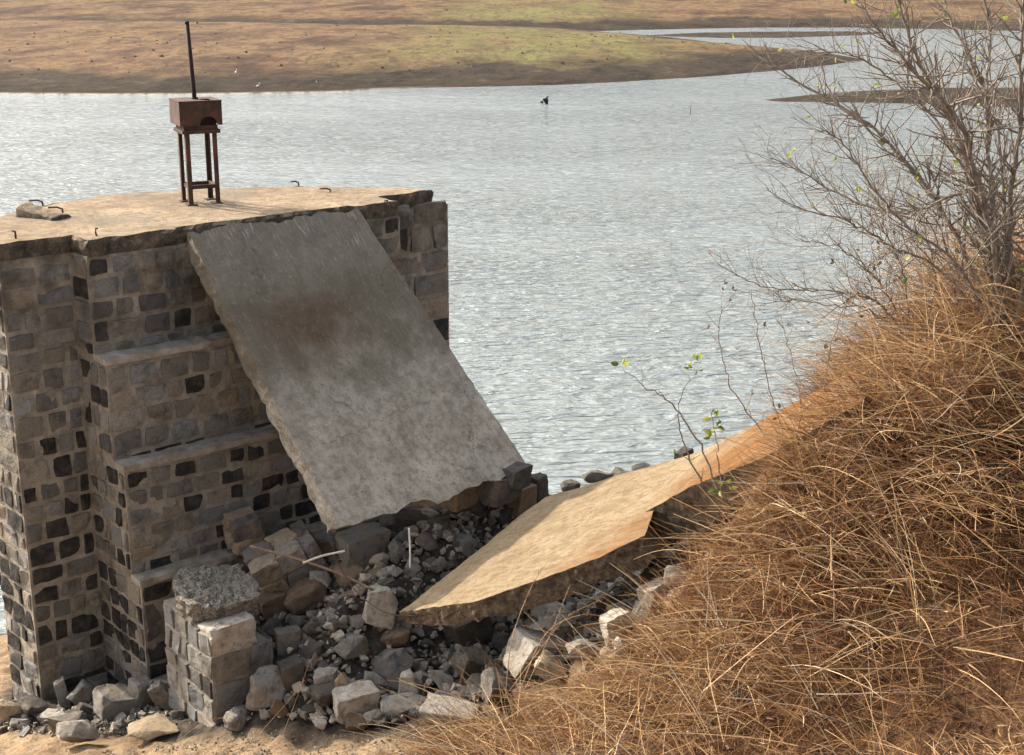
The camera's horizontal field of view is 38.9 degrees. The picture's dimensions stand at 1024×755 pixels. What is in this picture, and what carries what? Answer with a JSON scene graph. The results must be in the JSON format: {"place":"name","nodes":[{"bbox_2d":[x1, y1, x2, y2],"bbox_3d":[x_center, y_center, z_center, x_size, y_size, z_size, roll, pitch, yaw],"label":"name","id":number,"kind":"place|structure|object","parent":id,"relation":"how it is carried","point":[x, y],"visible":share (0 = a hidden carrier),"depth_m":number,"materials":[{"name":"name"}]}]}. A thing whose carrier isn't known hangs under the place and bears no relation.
{"place":"outdoors","nodes":[
{"label":"outdoors","id":0,"kind":"place"},
{"bbox_2d":[328,530,418,616],"bbox_3d":[-0.984,1.591,11.336,1.489,0.416,0.253,12,20,36],"label":"thin wire","id":1,"kind":"object","parent":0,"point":[359,594],"visible":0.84,"depth_m":11.52,"materials":[{"name":"metal"}]},
{"bbox_2d":[0,27,1023,634],"bbox_3d":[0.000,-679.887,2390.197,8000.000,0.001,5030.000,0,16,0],"label":"water","id":2,"kind":"structure","parent":0,"point":[590,225],"depth_m":51.92,"materials":[{"name":"grey liquid"}]},
{"bbox_2d":[0,0,1023,107],"bbox_3d":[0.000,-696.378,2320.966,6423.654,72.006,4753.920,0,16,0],"label":"shore","id":3,"kind":"structure","parent":0,"point":[266,26],"depth_m":119.12,"materials":[{"name":"soil"}]},
{"bbox_2d":[3,1,988,78],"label":"grass tufts","id":4,"kind":"object","parent":3,"relation":"on","point":[355,34],"visible":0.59,"depth_m":115.44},
{"bbox_2d":[0,323,1023,754],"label":"bank","id":5,"kind":"structure","parent":0,"point":[124,743],"depth_m":8.80,"materials":[{"name":"soil"}]},
{"bbox_2d":[0,698,20,721],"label":"rock","id":6,"kind":"object","parent":5,"relation":"on","point":[8,707],"visible":0.89,"depth_m":12.88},
{"bbox_2d":[17,694,49,717],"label":"boulder","id":7,"kind":"object","parent":5,"relation":"on","point":[31,705],"visible":1,"depth_m":12.90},
{"bbox_2d":[36,708,59,723],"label":"broken stone","id":8,"kind":"object","parent":5,"relation":"on","point":[41,717],"visible":0.48,"depth_m":12.81,"materials":[{"name":"grey stone"}]},
{"bbox_2d":[53,676,70,707],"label":"rock","id":9,"kind":"object","parent":5,"relation":"on","point":[61,691],"visible":0.87,"depth_m":13.20,"materials":[{"name":"grey stone"}]},
{"bbox_2d":[47,711,82,731],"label":"boulder","id":10,"kind":"object","parent":5,"relation":"on","point":[52,721],"visible":0.5,"depth_m":12.27,"materials":[{"name":"grey stone"}]},
{"bbox_2d":[55,720,99,742],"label":"boulder","id":11,"kind":"object","parent":5,"relation":"on","point":[77,731],"visible":1,"depth_m":11.82,"materials":[{"name":"grey stone"}]},
{"bbox_2d":[67,679,93,705],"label":"rock","id":12,"kind":"object","parent":5,"relation":"on","point":[82,691],"visible":0.78,"depth_m":13.12,"materials":[{"name":"grey stone"}]},
{"bbox_2d":[76,702,92,712],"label":"broken stone","id":13,"kind":"object","parent":5,"relation":"on","point":[85,707],"visible":0.4,"depth_m":12.82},
{"bbox_2d":[87,672,110,697],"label":"boulder","id":14,"kind":"object","parent":5,"relation":"on","point":[100,679],"visible":0.37,"depth_m":13.40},
{"bbox_2d":[92,683,142,723],"bbox_3d":[-3.466,2.847,12.671,0.363,0.270,0.324,8,20,-39],"label":"boulder","id":15,"kind":"object","parent":5,"relation":"on","point":[111,702],"visible":0.86,"depth_m":12.57,"materials":[{"name":"grey stone"}]},
{"bbox_2d":[127,675,153,710],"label":"rock","id":16,"kind":"object","parent":5,"relation":"on","point":[138,686],"visible":0.6,"depth_m":12.66,"materials":[{"name":"grey stone"}]},
{"bbox_2d":[127,714,178,740],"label":"boulder","id":17,"kind":"object","parent":5,"relation":"on","point":[149,727],"visible":1,"depth_m":11.91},
{"bbox_2d":[147,680,169,708],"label":"rock","id":18,"kind":"object","parent":5,"relation":"on","point":[157,692],"visible":0.77,"depth_m":12.45,"materials":[{"name":"grey stone"}]},
{"bbox_2d":[170,710,184,719],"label":"broken stone","id":19,"kind":"object","parent":5,"relation":"on","point":[174,714],"visible":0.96,"depth_m":12.19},
{"bbox_2d":[163,563,273,726],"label":"broken pier","id":20,"kind":"structure","parent":5,"relation":"on","point":[219,650],"depth_m":11.88,"materials":[{"name":"stone"}]},
{"bbox_2d":[0,181,448,701],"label":"sluice tower","id":21,"kind":"structure","parent":5,"relation":"on","point":[142,450],"depth_m":13.09,"materials":[{"name":"stone"}]},
{"bbox_2d":[168,21,222,205],"bbox_3d":[-3.073,-2.559,14.092,0.418,1.758,0.418,-8,18,-25],"label":"gate hoist","id":22,"kind":"object","parent":21,"relation":"on","point":[194,114],"visible":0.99,"depth_m":14.02,"materials":[{"name":"metal"}]},
{"bbox_2d":[223,706,247,731],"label":"rock","id":23,"kind":"object","parent":5,"relation":"on","point":[236,720],"visible":1,"depth_m":11.60,"materials":[{"name":"grey stone"}]},
{"bbox_2d":[221,506,264,555],"bbox_3d":[-2.467,1.413,13.333,0.314,0.339,0.341,-13,28,-27],"label":"rock","id":24,"kind":"object","parent":5,"relation":"on","point":[242,530],"visible":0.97,"depth_m":13.22,"materials":[{"name":"stone"}]},
{"bbox_2d":[175,660,329,743],"bbox_3d":[-2.041,2.542,11.315,1.311,0.833,0.186,5,17,16],"label":"dry weed","id":25,"kind":"object","parent":5,"relation":"on","point":[276,714],"visible":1,"depth_m":11.21,"materials":[{"name":"plant"}]},
{"bbox_2d":[245,664,286,710],"bbox_3d":[-1.956,2.508,11.757,0.298,0.333,0.382,7,18,24],"label":"boulder","id":26,"kind":"object","parent":5,"relation":"on","point":[267,688],"visible":0.9,"depth_m":11.65,"materials":[{"name":"grey stone"}]},
{"bbox_2d":[261,616,283,639],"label":"rubble stone","id":27,"kind":"object","parent":5,"relation":"on","point":[271,623],"visible":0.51,"depth_m":12.71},
{"bbox_2d":[259,590,288,619],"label":"rock","id":28,"kind":"object","parent":5,"relation":"on","point":[271,604],"visible":0.81,"depth_m":12.85,"materials":[{"name":"brown stone"}]},
{"bbox_2d":[270,698,287,717],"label":"rubble stone","id":29,"kind":"object","parent":5,"relation":"on","point":[277,706],"visible":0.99,"depth_m":11.53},
{"bbox_2d":[242,520,327,593],"bbox_3d":[-2.067,1.665,13.163,0.663,0.401,0.497,-26,31,-14],"label":"masonry chunk","id":30,"kind":"object","parent":5,"relation":"on","point":[269,572],"visible":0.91,"depth_m":12.99,"materials":[{"name":"grey stone"}]},
{"bbox_2d":[273,624,300,655],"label":"rock","id":31,"kind":"object","parent":5,"relation":"on","point":[284,638],"visible":0.94,"depth_m":12.01,"materials":[{"name":"grey stone"}]},
{"bbox_2d":[276,653,304,692],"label":"rock","id":32,"kind":"object","parent":5,"relation":"on","point":[291,669],"visible":0.81,"depth_m":11.72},
{"bbox_2d":[289,615,304,627],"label":"rubble stone","id":33,"kind":"object","parent":5,"relation":"on","point":[299,621],"visible":0.8,"depth_m":12.77,"materials":[{"name":"grey stone"}]},
{"bbox_2d":[283,576,327,615],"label":"boulder","id":34,"kind":"object","parent":5,"relation":"on","point":[304,594],"visible":0.98,"depth_m":12.84,"materials":[{"name":"brown stone"}]},
{"bbox_2d":[298,636,321,659],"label":"rubble stone","id":35,"kind":"object","parent":5,"relation":"on","point":[309,649],"visible":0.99,"depth_m":11.90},
{"bbox_2d":[249,545,373,590],"bbox_3d":[-1.631,1.544,11.798,1.078,0.277,0.044,5,17,16],"label":"rusty rod","id":36,"kind":"object","parent":5,"relation":"on","point":[314,564],"visible":1,"depth_m":11.79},
{"bbox_2d":[302,621,320,634],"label":"rock","id":37,"kind":"object","parent":5,"relation":"on","point":[309,628],"visible":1,"depth_m":12.04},
{"bbox_2d":[309,713,326,729],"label":"rubble stone","id":38,"kind":"object","parent":5,"relation":"on","point":[322,722],"visible":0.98,"depth_m":11.41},
{"bbox_2d":[309,570,331,588],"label":"rock","id":39,"kind":"object","parent":5,"relation":"on","point":[324,578],"visible":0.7,"depth_m":12.96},
{"bbox_2d":[308,681,334,709],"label":"boulder","id":40,"kind":"object","parent":5,"relation":"on","point":[321,694],"visible":0.73,"depth_m":11.58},
{"bbox_2d":[313,666,338,684],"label":"boulder","id":41,"kind":"object","parent":40,"relation":"on","point":[324,674],"visible":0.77,"depth_m":11.75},
{"bbox_2d":[313,529,337,542],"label":"rubble stone","id":42,"kind":"object","parent":5,"relation":"on","point":[324,534],"visible":0.17,"depth_m":13.69,"materials":[{"name":"grey stone"}]},
{"bbox_2d":[320,545,336,559],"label":"rubble stone","id":43,"kind":"object","parent":5,"relation":"on","point":[326,549],"visible":0.45,"depth_m":13.31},
{"bbox_2d":[334,672,349,686],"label":"rock","id":44,"kind":"object","parent":5,"relation":"on","point":[341,679],"visible":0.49,"depth_m":11.58,"materials":[{"name":"brown stone"}]},
{"bbox_2d":[333,560,365,586],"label":"boulder","id":45,"kind":"object","parent":5,"relation":"on","point":[353,571],"visible":0.57,"depth_m":12.81,"materials":[{"name":"brown stone"}]},
{"bbox_2d":[332,632,369,659],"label":"boulder","id":46,"kind":"object","parent":5,"relation":"on","point":[351,646],"visible":1,"depth_m":11.91,"materials":[{"name":"grey stone"}]},
{"bbox_2d":[185,207,524,532],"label":"concrete slab","id":47,"kind":"structure","parent":5,"relation":"on","point":[372,400],"depth_m":12.96,"materials":[{"name":"concrete"}]},
{"bbox_2d":[332,680,380,724],"bbox_3d":[-1.229,2.582,11.509,0.384,0.259,0.290,-8,16,-13],"label":"boulder","id":48,"kind":"object","parent":5,"relation":"on","point":[360,696],"visible":0.95,"depth_m":11.40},
{"bbox_2d":[345,712,367,731],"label":"rubble stone","id":49,"kind":"object","parent":5,"relation":"on","point":[357,720],"visible":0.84,"depth_m":11.31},
{"bbox_2d":[335,522,390,566],"bbox_3d":[-1.329,1.524,13.043,0.454,0.332,0.398,-13,17,-22],"label":"boulder","id":50,"kind":"object","parent":5,"relation":"on","point":[362,543],"visible":0.81,"depth_m":12.90,"materials":[{"name":"grey stone"}]},
{"bbox_2d":[363,708,383,725],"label":"rubble stone","id":51,"kind":"object","parent":5,"relation":"on","point":[377,714],"visible":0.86,"depth_m":11.27,"materials":[{"name":"grey stone"}]},
{"bbox_2d":[363,671,389,689],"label":"rubble stone","id":52,"kind":"object","parent":5,"relation":"on","point":[378,680],"visible":0.72,"depth_m":11.82,"materials":[{"name":"grey stone"}]},
{"bbox_2d":[369,552,389,564],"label":"rubble stone","id":53,"kind":"object","parent":5,"relation":"on","point":[382,557],"visible":0.95,"depth_m":12.74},
{"bbox_2d":[362,583,397,629],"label":"boulder","id":54,"kind":"object","parent":5,"relation":"on","point":[383,598],"visible":0.94,"depth_m":12.08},
{"bbox_2d":[379,514,393,529],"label":"boulder","id":55,"kind":"object","parent":5,"relation":"on","point":[386,521],"visible":0.38,"depth_m":13.30,"materials":[{"name":"grey stone"}]},
{"bbox_2d":[379,577,395,587],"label":"rubble stone","id":56,"kind":"object","parent":5,"relation":"on","point":[390,582],"visible":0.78,"depth_m":12.29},
{"bbox_2d":[371,648,412,690],"bbox_3d":[-0.994,2.409,12.023,0.340,0.305,0.345,-33,19,-38],"label":"boulder","id":57,"kind":"object","parent":5,"relation":"on","point":[388,664],"visible":0.85,"depth_m":11.93,"materials":[{"name":"grey stone"}]},
{"bbox_2d":[385,565,399,576],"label":"rubble stone","id":58,"kind":"object","parent":5,"relation":"on","point":[392,570],"visible":0.77,"depth_m":12.47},
{"bbox_2d":[380,626,409,647],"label":"rock","id":59,"kind":"object","parent":5,"relation":"on","point":[398,636],"visible":0.98,"depth_m":12.11,"materials":[{"name":"brown stone"}]},
{"bbox_2d":[388,537,405,559],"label":"rubble stone","id":60,"kind":"object","parent":5,"relation":"on","point":[396,547],"visible":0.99,"depth_m":12.76,"materials":[{"name":"grey stone"}]},
{"bbox_2d":[380,692,426,719],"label":"boulder","id":61,"kind":"object","parent":5,"relation":"on","point":[389,704],"visible":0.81,"depth_m":11.33,"materials":[{"name":"grey stone"}]},
{"bbox_2d":[397,530,414,543],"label":"rubble stone","id":62,"kind":"object","parent":5,"relation":"on","point":[403,536],"visible":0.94,"depth_m":12.93,"materials":[{"name":"grey stone"}]},
{"bbox_2d":[393,508,427,530],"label":"rubble stone","id":63,"kind":"object","parent":5,"relation":"on","point":[404,517],"visible":0.68,"depth_m":13.22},
{"bbox_2d":[398,668,423,694],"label":"rock","id":64,"kind":"object","parent":5,"relation":"on","point":[409,676],"visible":0.74,"depth_m":11.50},
{"bbox_2d":[402,559,421,576],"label":"rock","id":65,"kind":"object","parent":5,"relation":"on","point":[414,569],"visible":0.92,"depth_m":12.61,"materials":[{"name":"grey stone"}]},
{"bbox_2d":[3,424,837,754],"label":"gravel","id":66,"kind":"structure","parent":5,"relation":"on","point":[341,622],"depth_m":12.25,"materials":[{"name":"gravel"}]},
{"bbox_2d":[348,614,363,631],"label":"rubble stone","id":67,"kind":"object","parent":66,"relation":"on","point":[356,622],"visible":1,"depth_m":12.07,"materials":[{"name":"grey stone"}]},
{"bbox_2d":[439,486,478,512],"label":"boulder","id":68,"kind":"object","parent":66,"relation":"on","point":[463,500],"visible":0.45,"depth_m":13.19,"materials":[{"name":"brown stone"}]},
{"bbox_2d":[583,620,599,633],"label":"rubble stone","id":69,"kind":"object","parent":66,"relation":"on","point":[590,626],"visible":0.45,"depth_m":10.47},
{"bbox_2d":[416,532,438,551],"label":"rock","id":70,"kind":"object","parent":5,"relation":"on","point":[426,541],"visible":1,"depth_m":12.80,"materials":[{"name":"grey stone"}]},
{"bbox_2d":[417,507,439,517],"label":"rubble stone","id":71,"kind":"object","parent":5,"relation":"on","point":[429,512],"visible":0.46,"depth_m":13.34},
{"bbox_2d":[426,514,450,526],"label":"rubble stone","id":72,"kind":"object","parent":5,"relation":"on","point":[441,519],"visible":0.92,"depth_m":13.16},
{"bbox_2d":[430,557,448,572],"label":"rubble stone","id":73,"kind":"object","parent":5,"relation":"on","point":[438,565],"visible":1,"depth_m":12.71,"materials":[{"name":"grey stone"}]},
{"bbox_2d":[428,670,453,689],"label":"boulder","id":74,"kind":"object","parent":5,"relation":"on","point":[441,678],"visible":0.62,"depth_m":11.57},
{"bbox_2d":[419,692,482,742],"bbox_3d":[-0.455,2.489,10.549,0.429,0.238,0.339,10,16,12],"label":"boulder","id":75,"kind":"object","parent":5,"relation":"on","point":[422,712],"visible":0.41,"depth_m":10.45,"materials":[{"name":"grey stone"}]},
{"bbox_2d":[454,533,472,555],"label":"boulder","id":76,"kind":"object","parent":5,"relation":"on","point":[465,540],"visible":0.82,"depth_m":13.00,"materials":[{"name":"grey stone"}]},
{"bbox_2d":[441,616,493,646],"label":"boulder","id":77,"kind":"object","parent":5,"relation":"on","point":[470,631],"visible":0.51,"depth_m":12.39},
{"bbox_2d":[450,646,492,678],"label":"boulder","id":78,"kind":"object","parent":5,"relation":"on","point":[472,659],"visible":0.73,"depth_m":11.60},
{"bbox_2d":[467,501,488,515],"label":"boulder","id":79,"kind":"object","parent":5,"relation":"on","point":[478,508],"visible":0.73,"depth_m":13.28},
{"bbox_2d":[478,477,521,507],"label":"boulder","id":80,"kind":"object","parent":79,"relation":"on","point":[496,493],"visible":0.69,"depth_m":13.19,"materials":[{"name":"grey stone"}]},
{"bbox_2d":[502,461,532,490],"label":"rock","id":81,"kind":"object","parent":80,"relation":"on","point":[518,475],"visible":0.94,"depth_m":13.19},
{"bbox_2d":[485,659,501,669],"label":"rubble stone","id":82,"kind":"object","parent":5,"relation":"on","point":[496,662],"visible":0.37,"depth_m":11.46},
{"bbox_2d":[481,667,515,706],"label":"boulder","id":83,"kind":"object","parent":5,"relation":"on","point":[492,681],"visible":0.76,"depth_m":10.44,"materials":[{"name":"grey stone"}]},
{"bbox_2d":[492,634,510,653],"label":"rubble stone","id":84,"kind":"object","parent":5,"relation":"on","point":[499,642],"visible":0.73,"depth_m":12.37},
{"bbox_2d":[495,507,512,525],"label":"rubble stone","id":85,"kind":"object","parent":5,"relation":"on","point":[505,517],"visible":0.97,"depth_m":13.56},
{"bbox_2d":[506,483,536,517],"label":"rock","id":86,"kind":"object","parent":5,"relation":"on","point":[525,500],"visible":0.63,"depth_m":13.60,"materials":[{"name":"brown stone"}]},
{"bbox_2d":[503,627,564,679],"bbox_3d":[0.169,2.016,10.557,0.379,0.328,0.294,10,18,-34],"label":"boulder","id":87,"kind":"object","parent":5,"relation":"on","point":[522,639],"visible":0.61,"depth_m":10.45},
{"bbox_2d":[530,472,548,503],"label":"rock","id":88,"kind":"object","parent":5,"relation":"on","point":[540,480],"visible":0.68,"depth_m":13.72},
{"bbox_2d":[530,601,568,620],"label":"rubble stone","id":89,"kind":"object","parent":5,"relation":"on","point":[547,610],"visible":0.53,"depth_m":12.96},
{"bbox_2d":[533,650,567,686],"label":"boulder","id":90,"kind":"object","parent":5,"relation":"on","point":[552,667],"visible":0.84,"depth_m":10.20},
{"bbox_2d":[505,559,600,699],"bbox_3d":[0.323,1.733,10.099,0.751,1.008,0.258,0,16,0],"label":"dry weed","id":91,"kind":"object","parent":5,"relation":"on","point":[583,614],"visible":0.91,"depth_m":10.10,"materials":[{"name":"plant"}]},
{"bbox_2d":[543,615,566,630],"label":"rubble stone","id":92,"kind":"object","parent":5,"relation":"on","point":[551,620],"visible":0.3,"depth_m":12.12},
{"bbox_2d":[560,479,580,491],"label":"boulder","id":93,"kind":"object","parent":5,"relation":"on","point":[568,485],"visible":0.76,"depth_m":22.31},
{"bbox_2d":[565,611,581,625],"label":"rubble stone","id":94,"kind":"object","parent":5,"relation":"on","point":[570,621],"visible":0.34,"depth_m":11.97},
{"bbox_2d":[565,639,601,659],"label":"boulder","id":95,"kind":"object","parent":5,"relation":"on","point":[583,642],"visible":0.66,"depth_m":10.00,"materials":[{"name":"grey stone"}]},
{"bbox_2d":[581,469,612,482],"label":"boulder","id":96,"kind":"object","parent":5,"relation":"on","point":[594,476],"visible":0.96,"depth_m":22.55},
{"bbox_2d":[599,608,629,645],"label":"rock","id":97,"kind":"object","parent":5,"relation":"on","point":[606,617],"visible":0.63,"depth_m":9.93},
{"bbox_2d":[611,636,628,657],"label":"rock","id":98,"kind":"object","parent":5,"relation":"on","point":[620,642],"visible":0.44,"depth_m":9.69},
{"bbox_2d":[606,598,634,612],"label":"rubble stone","id":99,"kind":"object","parent":5,"relation":"on","point":[629,602],"visible":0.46,"depth_m":10.25,"materials":[{"name":"grey stone"}]},
{"bbox_2d":[620,577,640,591],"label":"rubble stone","id":100,"kind":"object","parent":5,"relation":"on","point":[626,586],"visible":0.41,"depth_m":11.86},
{"bbox_2d":[399,369,875,625],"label":"concrete slab","id":101,"kind":"structure","parent":5,"relation":"on","point":[587,534],"depth_m":10.76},
{"bbox_2d":[611,353,737,500],"bbox_3d":[1.118,0.322,9.956,0.969,1.062,0.248,7,18,23],"label":"green sapling","id":102,"kind":"object","parent":101,"relation":"on","point":[706,418],"visible":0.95,"depth_m":9.93,"materials":[{"name":"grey plant"}]},
{"bbox_2d":[630,591,661,624],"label":"boulder","id":103,"kind":"object","parent":5,"relation":"on","point":[640,605],"visible":0.33,"depth_m":9.91,"materials":[{"name":"grey stone"}]},
{"bbox_2d":[636,578,669,601],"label":"rock","id":104,"kind":"object","parent":5,"relation":"on","point":[655,588],"visible":0.38,"depth_m":10.10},
{"bbox_2d":[639,564,666,583],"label":"rubble stone","id":105,"kind":"object","parent":5,"relation":"on","point":[646,573],"visible":0.38,"depth_m":11.15,"materials":[{"name":"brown stone"}]},
{"bbox_2d":[664,565,686,586],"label":"rock","id":106,"kind":"object","parent":5,"relation":"on","point":[674,576],"visible":0.47,"depth_m":9.95,"materials":[{"name":"grey stone"}]},
{"bbox_2d":[674,446,693,458],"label":"rock","id":107,"kind":"object","parent":5,"relation":"on","point":[682,451],"visible":0.33,"depth_m":13.00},
{"bbox_2d":[690,530,716,552],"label":"rock","id":108,"kind":"object","parent":5,"relation":"on","point":[696,542],"visible":0.31,"depth_m":10.77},
{"bbox_2d":[698,240,884,439],"bbox_3d":[1.918,-0.157,10.067,1.282,1.619,0.463,0,16,0],"label":"dry vine","id":109,"kind":"object","parent":5,"relation":"on","point":[825,345],"visible":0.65,"depth_m":10.10,"materials":[{"name":"brown plant"}]},
{"bbox_2d":[687,127,1006,360],"bbox_3d":[2.376,-0.966,10.039,2.178,1.556,0.873,5,17,15],"label":"bare bush","id":110,"kind":"object","parent":5,"relation":"on","point":[855,277],"visible":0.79,"depth_m":10.00,"materials":[{"name":"grey plant"}]},
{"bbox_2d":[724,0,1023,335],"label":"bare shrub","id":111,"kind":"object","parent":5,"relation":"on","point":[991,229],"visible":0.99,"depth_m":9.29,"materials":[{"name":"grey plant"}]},
{"bbox_2d":[328,139,1023,754],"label":"dry grass","id":112,"kind":"structure","parent":0,"point":[912,409],"depth_m":8.60,"materials":[{"name":"plant"}]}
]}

